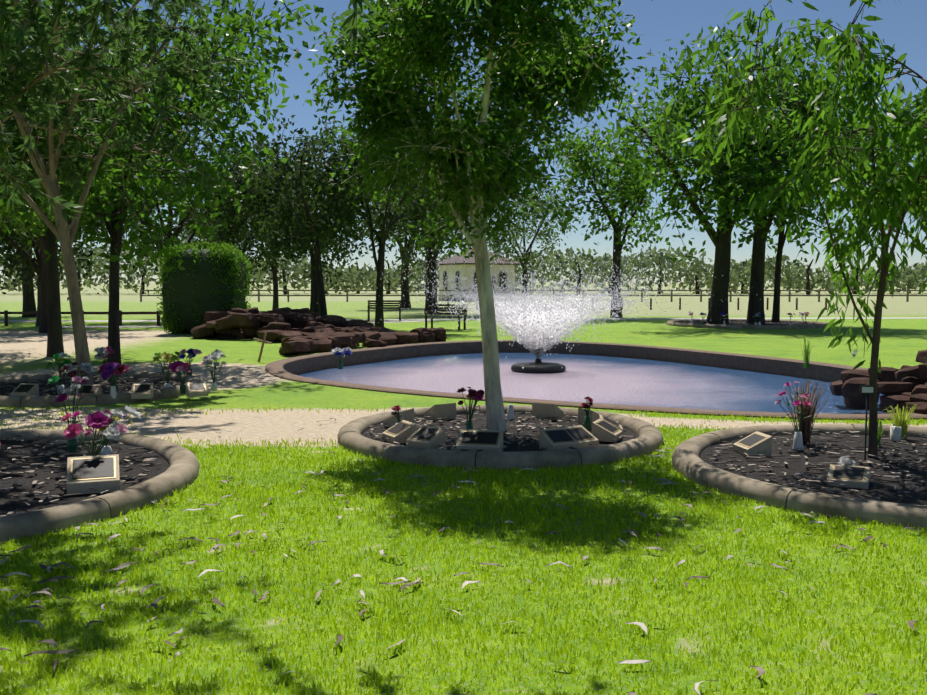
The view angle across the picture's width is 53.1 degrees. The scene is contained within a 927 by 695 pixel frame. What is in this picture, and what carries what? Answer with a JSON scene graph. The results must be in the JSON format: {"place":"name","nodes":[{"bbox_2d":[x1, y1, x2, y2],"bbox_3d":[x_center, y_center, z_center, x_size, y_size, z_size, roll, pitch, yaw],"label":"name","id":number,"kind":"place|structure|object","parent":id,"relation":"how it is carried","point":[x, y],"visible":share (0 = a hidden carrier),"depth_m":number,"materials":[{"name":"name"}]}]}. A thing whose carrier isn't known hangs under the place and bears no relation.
{"place":"outdoors","nodes":[
{"label":"outdoors","id":0,"kind":"place"},
{"bbox_2d":[0,283,926,694],"bbox_3d":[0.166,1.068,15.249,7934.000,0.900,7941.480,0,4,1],"label":"ground","id":1,"kind":"structure","parent":0,"point":[244,381],"depth_m":6.42,"materials":[{"name":"green plant"}]},
{"bbox_2d":[0,63,90,316],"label":"tree","id":2,"kind":"object","parent":1,"relation":"on","point":[29,304],"depth_m":45.03,"materials":[{"name":"green plant"}]},
{"bbox_2d":[0,103,138,248],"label":"tree","id":3,"kind":"object","parent":1,"relation":"on","point":[16,207],"visible":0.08,"depth_m":23.17,"materials":[{"name":"green plant"}]},
{"bbox_2d":[0,310,160,325],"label":"bollard rail","id":4,"kind":"object","parent":1,"relation":"on","point":[5,312],"visible":0.29,"depth_m":36.17,"materials":[{"name":"brown wood"}]},
{"bbox_2d":[0,166,170,332],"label":"tree","id":5,"kind":"object","parent":1,"relation":"on","point":[16,260],"visible":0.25,"depth_m":30.96,"materials":[{"name":"green plant"}]},
{"bbox_2d":[1,81,169,325],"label":"tree","id":6,"kind":"object","parent":1,"relation":"on","point":[37,323],"depth_m":35.99,"materials":[{"name":"green plant"}]},
{"bbox_2d":[0,429,198,542],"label":"garden bed","id":7,"kind":"object","parent":1,"relation":"on","point":[35,497],"visible":0.85,"depth_m":7.58,"materials":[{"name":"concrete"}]},
{"bbox_2d":[10,381,869,493],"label":"memorial plaques","id":8,"kind":"object","parent":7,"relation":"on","point":[100,473],"visible":0.92,"depth_m":9.00,"materials":[{"name":"stone"}]},
{"bbox_2d":[0,312,901,465],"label":"flowers","id":9,"kind":"object","parent":7,"relation":"on","point":[108,427],"visible":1,"depth_m":9.61,"materials":[{"name":"purple plant"}]},
{"bbox_2d":[0,372,203,406],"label":"garden bed","id":10,"kind":"object","parent":1,"relation":"on","point":[48,395],"visible":0.67,"depth_m":13.95,"materials":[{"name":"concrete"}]},
{"bbox_2d":[0,0,257,383],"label":"tree","id":11,"kind":"object","parent":1,"relation":"on","point":[62,24],"visible":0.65,"depth_m":14.31,"materials":[{"name":"green plant"}]},
{"bbox_2d":[0,0,272,356],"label":"tree","id":12,"kind":"object","parent":1,"relation":"on","point":[55,345],"visible":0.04,"depth_m":20.90,"materials":[{"name":"green plant"}]},
{"bbox_2d":[0,0,328,364],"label":"tree","id":13,"kind":"object","parent":1,"relation":"on","point":[112,205],"visible":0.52,"depth_m":18.31,"materials":[{"name":"green plant"}]},
{"bbox_2d":[101,102,283,318],"bbox_3d":[-12.247,-6.093,40.246,9.757,10.224,8.544,-2,5,-32],"label":"tree","id":14,"kind":"object","parent":1,"relation":"on","point":[208,211],"visible":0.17,"depth_m":39.77,"materials":[{"name":"green plant"}]},
{"bbox_2d":[121,151,263,273],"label":"tree","id":15,"kind":"object","parent":1,"relation":"on","point":[188,236],"visible":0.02,"depth_m":54.00,"materials":[{"name":"green plant"}]},
{"bbox_2d":[154,240,253,334],"bbox_3d":[-8.588,-1.897,31.013,2.947,3.441,2.851,0,4,1],"label":"hedge","id":16,"kind":"object","parent":1,"relation":"on","point":[212,277],"visible":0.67,"depth_m":29.98,"materials":[{"name":"green plant"}]},
{"bbox_2d":[155,149,310,288],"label":"tree","id":17,"kind":"object","parent":1,"relation":"on","point":[242,233],"visible":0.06,"depth_m":46.73,"materials":[{"name":"green plant"}]},
{"bbox_2d":[0,0,491,223],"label":"tree","id":18,"kind":"object","parent":1,"relation":"on","point":[24,79],"visible":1,"depth_m":7.84,"materials":[{"name":"green plant"}]},
{"bbox_2d":[253,333,271,361],"bbox_3d":[-4.253,-0.001,19.638,0.391,0.632,0.050,0,4,1],"label":"wooden cross","id":19,"kind":"object","parent":1,"relation":"on","point":[263,341],"visible":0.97,"depth_m":19.62,"materials":[{"name":"brown wood"}]},
{"bbox_2d":[238,135,315,309],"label":"tree","id":20,"kind":"object","parent":1,"relation":"on","point":[275,295],"depth_m":51.83,"materials":[{"name":"green plant"}]},
{"bbox_2d":[210,145,414,312],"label":"tree","id":21,"kind":"object","parent":1,"relation":"on","point":[314,302],"visible":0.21,"depth_m":43.15,"materials":[{"name":"green plant"}]},
{"bbox_2d":[234,109,392,315],"bbox_3d":[-4.719,-4.128,31.840,5.198,7.482,6.424,0,4,1],"label":"tree","id":22,"kind":"object","parent":1,"relation":"on","point":[286,178],"visible":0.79,"depth_m":30.83,"materials":[{"name":"green plant"}]},
{"bbox_2d":[191,307,446,355],"bbox_3d":[-4.098,-0.584,27.038,6.229,1.110,10.709,-2,5,-31],"label":"rockery","id":23,"kind":"object","parent":1,"relation":"on","point":[296,331],"visible":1,"depth_m":27.04,"materials":[{"name":"brown stone"}]},
{"bbox_2d":[283,103,464,326],"bbox_3d":[-3.026,-4.569,33.083,7.685,8.175,7.014,0,4,1],"label":"tree","id":24,"kind":"object","parent":1,"relation":"on","point":[380,221],"visible":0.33,"depth_m":33.28,"materials":[{"name":"green plant"}]},
{"bbox_2d":[367,300,401,320],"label":"park bench","id":25,"kind":"object","parent":1,"relation":"on","point":[369,306],"visible":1,"depth_m":41.19,"materials":[{"name":"brown wood"}]},
{"bbox_2d":[359,165,453,307],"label":"tree","id":26,"kind":"object","parent":1,"relation":"on","point":[405,299],"visible":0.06,"depth_m":61.59,"materials":[{"name":"green plant"}]},
{"bbox_2d":[424,304,467,329],"bbox_3d":[-0.646,-1.103,33.440,1.500,0.898,0.558,2,5,30],"label":"park bench","id":27,"kind":"object","parent":1,"relation":"on","point":[432,311],"visible":0.81,"depth_m":33.56,"materials":[{"name":"brown wood"}]},
{"bbox_2d":[349,115,562,313],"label":"tree","id":28,"kind":"object","parent":1,"relation":"on","point":[430,274],"visible":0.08,"depth_m":49.59,"materials":[{"name":"green plant"}]},
{"bbox_2d":[0,416,920,694],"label":"fallen leaves","id":29,"kind":"object","parent":1,"relation":"on","point":[340,638],"visible":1,"depth_m":5.38,"materials":[{"name":"beige plant"}]},
{"bbox_2d":[0,406,926,694],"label":"lawn grass","id":30,"kind":"structure","parent":1,"relation":"on","point":[540,524],"depth_m":5.17,"materials":[{"name":"green plant"}]},
{"bbox_2d":[0,239,926,294],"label":"tree line","id":31,"kind":"object","parent":1,"relation":"on","point":[738,274],"visible":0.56,"depth_m":134.15,"materials":[{"name":"green plant"}]},
{"bbox_2d":[337,405,662,468],"bbox_3d":[0.389,0.918,10.080,3.490,0.158,3.490,0,4,1],"label":"garden bed","id":32,"kind":"object","parent":1,"relation":"on","point":[521,442],"visible":0.58,"depth_m":9.18,"materials":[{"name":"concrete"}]},
{"bbox_2d":[294,0,651,431],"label":"tree","id":33,"kind":"object","parent":32,"relation":"in","point":[414,40],"visible":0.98,"depth_m":9.47,"materials":[{"name":"green plant"}]},
{"bbox_2d":[486,181,577,305],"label":"tree","id":34,"kind":"object","parent":1,"relation":"on","point":[496,244],"visible":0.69,"depth_m":66.78,"materials":[{"name":"green plant"}]},
{"bbox_2d":[140,289,926,301],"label":"rail fence","id":35,"kind":"object","parent":1,"relation":"on","point":[907,295],"visible":0.5,"depth_m":81.71,"materials":[{"name":"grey wood"}]},
{"bbox_2d":[265,340,926,419],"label":"pond kerb","id":36,"kind":"structure","parent":1,"relation":"on","point":[291,368],"depth_m":20.82,"materials":[{"name":"brown concrete"}]},
{"bbox_2d":[535,98,697,317],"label":"tree","id":37,"kind":"object","parent":1,"relation":"on","point":[578,164],"visible":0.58,"depth_m":43.81,"materials":[{"name":"green plant"}]},
{"bbox_2d":[447,298,826,309],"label":"lawn bollards","id":38,"kind":"object","parent":1,"relation":"on","point":[680,303],"visible":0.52,"depth_m":57.51,"materials":[{"name":"brown wood"}]},
{"bbox_2d":[588,19,894,324],"bbox_3d":[9.870,-6.755,35.969,10.636,12.187,10.532,0,4,1],"label":"tree","id":39,"kind":"object","parent":1,"relation":"on","point":[720,237],"visible":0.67,"depth_m":34.46,"materials":[{"name":"green plant"}]},
{"bbox_2d":[666,319,827,328],"bbox_3d":[11.215,-0.941,36.697,6.250,0.159,6.250,0,4,1],"label":"garden bed","id":40,"kind":"object","parent":1,"relation":"on","point":[743,324],"visible":0.71,"depth_m":35.11,"materials":[{"name":"concrete"}]},
{"bbox_2d":[637,21,905,323],"bbox_3d":[11.990,-6.799,35.395,9.084,12.301,8.787,-2,4,-24],"label":"tree","id":41,"kind":"object","parent":1,"relation":"on","point":[755,302],"visible":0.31,"depth_m":35.49,"materials":[{"name":"green plant"}]},
{"bbox_2d":[676,95,892,322],"bbox_3d":[12.815,-5.635,36.882,8.542,9.779,6.296,0,4,1],"label":"tree","id":42,"kind":"object","parent":1,"relation":"on","point":[777,281],"visible":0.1,"depth_m":36.86,"materials":[{"name":"green plant"}]},
{"bbox_2d":[672,424,926,528],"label":"garden bed","id":43,"kind":"object","parent":1,"relation":"on","point":[784,474],"visible":0.81,"depth_m":7.95,"materials":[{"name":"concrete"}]},
{"bbox_2d":[656,0,926,457],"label":"young tree","id":44,"kind":"object","parent":43,"relation":"in","point":[891,195],"visible":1,"depth_m":8.15,"materials":[{"name":"green plant"}]},
{"bbox_2d":[784,338,926,446],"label":"ornamental grass tufts","id":45,"kind":"object","parent":43,"relation":"on","point":[806,426],"visible":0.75,"depth_m":9.33,"materials":[{"name":"green plant"}]},
{"bbox_2d":[860,385,874,460],"bbox_3d":[3.624,0.693,8.342,0.130,0.710,0.018,0,4,1],"label":"sign stake","id":46,"kind":"object","parent":43,"relation":"on","point":[867,389],"visible":0.88,"depth_m":8.32,"materials":[{"name":"black metal"}]},
{"bbox_2d":[830,350,926,413],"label":"rock pile","id":47,"kind":"object","parent":1,"relation":"on","point":[904,386],"visible":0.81,"depth_m":13.18,"materials":[{"name":"brown stone"}]},
{"bbox_2d":[0,317,926,327],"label":"foot path","id":48,"kind":"structure","parent":0,"point":[402,320],"depth_m":42.33,"materials":[{"name":"concrete"}]},
{"bbox_2d":[0,0,926,282],"label":"sky","id":49,"kind":"structure","parent":0,"point":[903,24],"materials":[{"name":"blue"}]},
{"bbox_2d":[436,249,533,301],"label":"chapel building","id":50,"kind":"structure","parent":0,"point":[469,265],"depth_m":83.85,"materials":[{"name":"tile"}]},
{"bbox_2d":[448,291,641,353],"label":"fountain spray","id":51,"kind":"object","parent":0,"point":[546,313],"depth_m":20.03,"materials":[{"name":"white liquid"}]},
{"bbox_2d":[298,352,888,413],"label":"pond water","id":52,"kind":"structure","parent":0,"point":[620,380],"depth_m":18.61,"materials":[{"name":"blue liquid"}]},
{"bbox_2d":[511,358,565,372],"bbox_3d":[1.683,0.396,20.845,1.240,0.300,1.240,0,4,1],"label":"fountain base","id":53,"kind":"object","parent":52,"relation":"on","point":[538,365],"visible":0.94,"depth_m":20.41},
{"bbox_2d":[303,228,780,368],"bbox_3d":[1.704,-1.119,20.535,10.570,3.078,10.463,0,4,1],"label":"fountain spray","id":54,"kind":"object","parent":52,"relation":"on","point":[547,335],"visible":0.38,"depth_m":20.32,"materials":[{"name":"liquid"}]}
]}

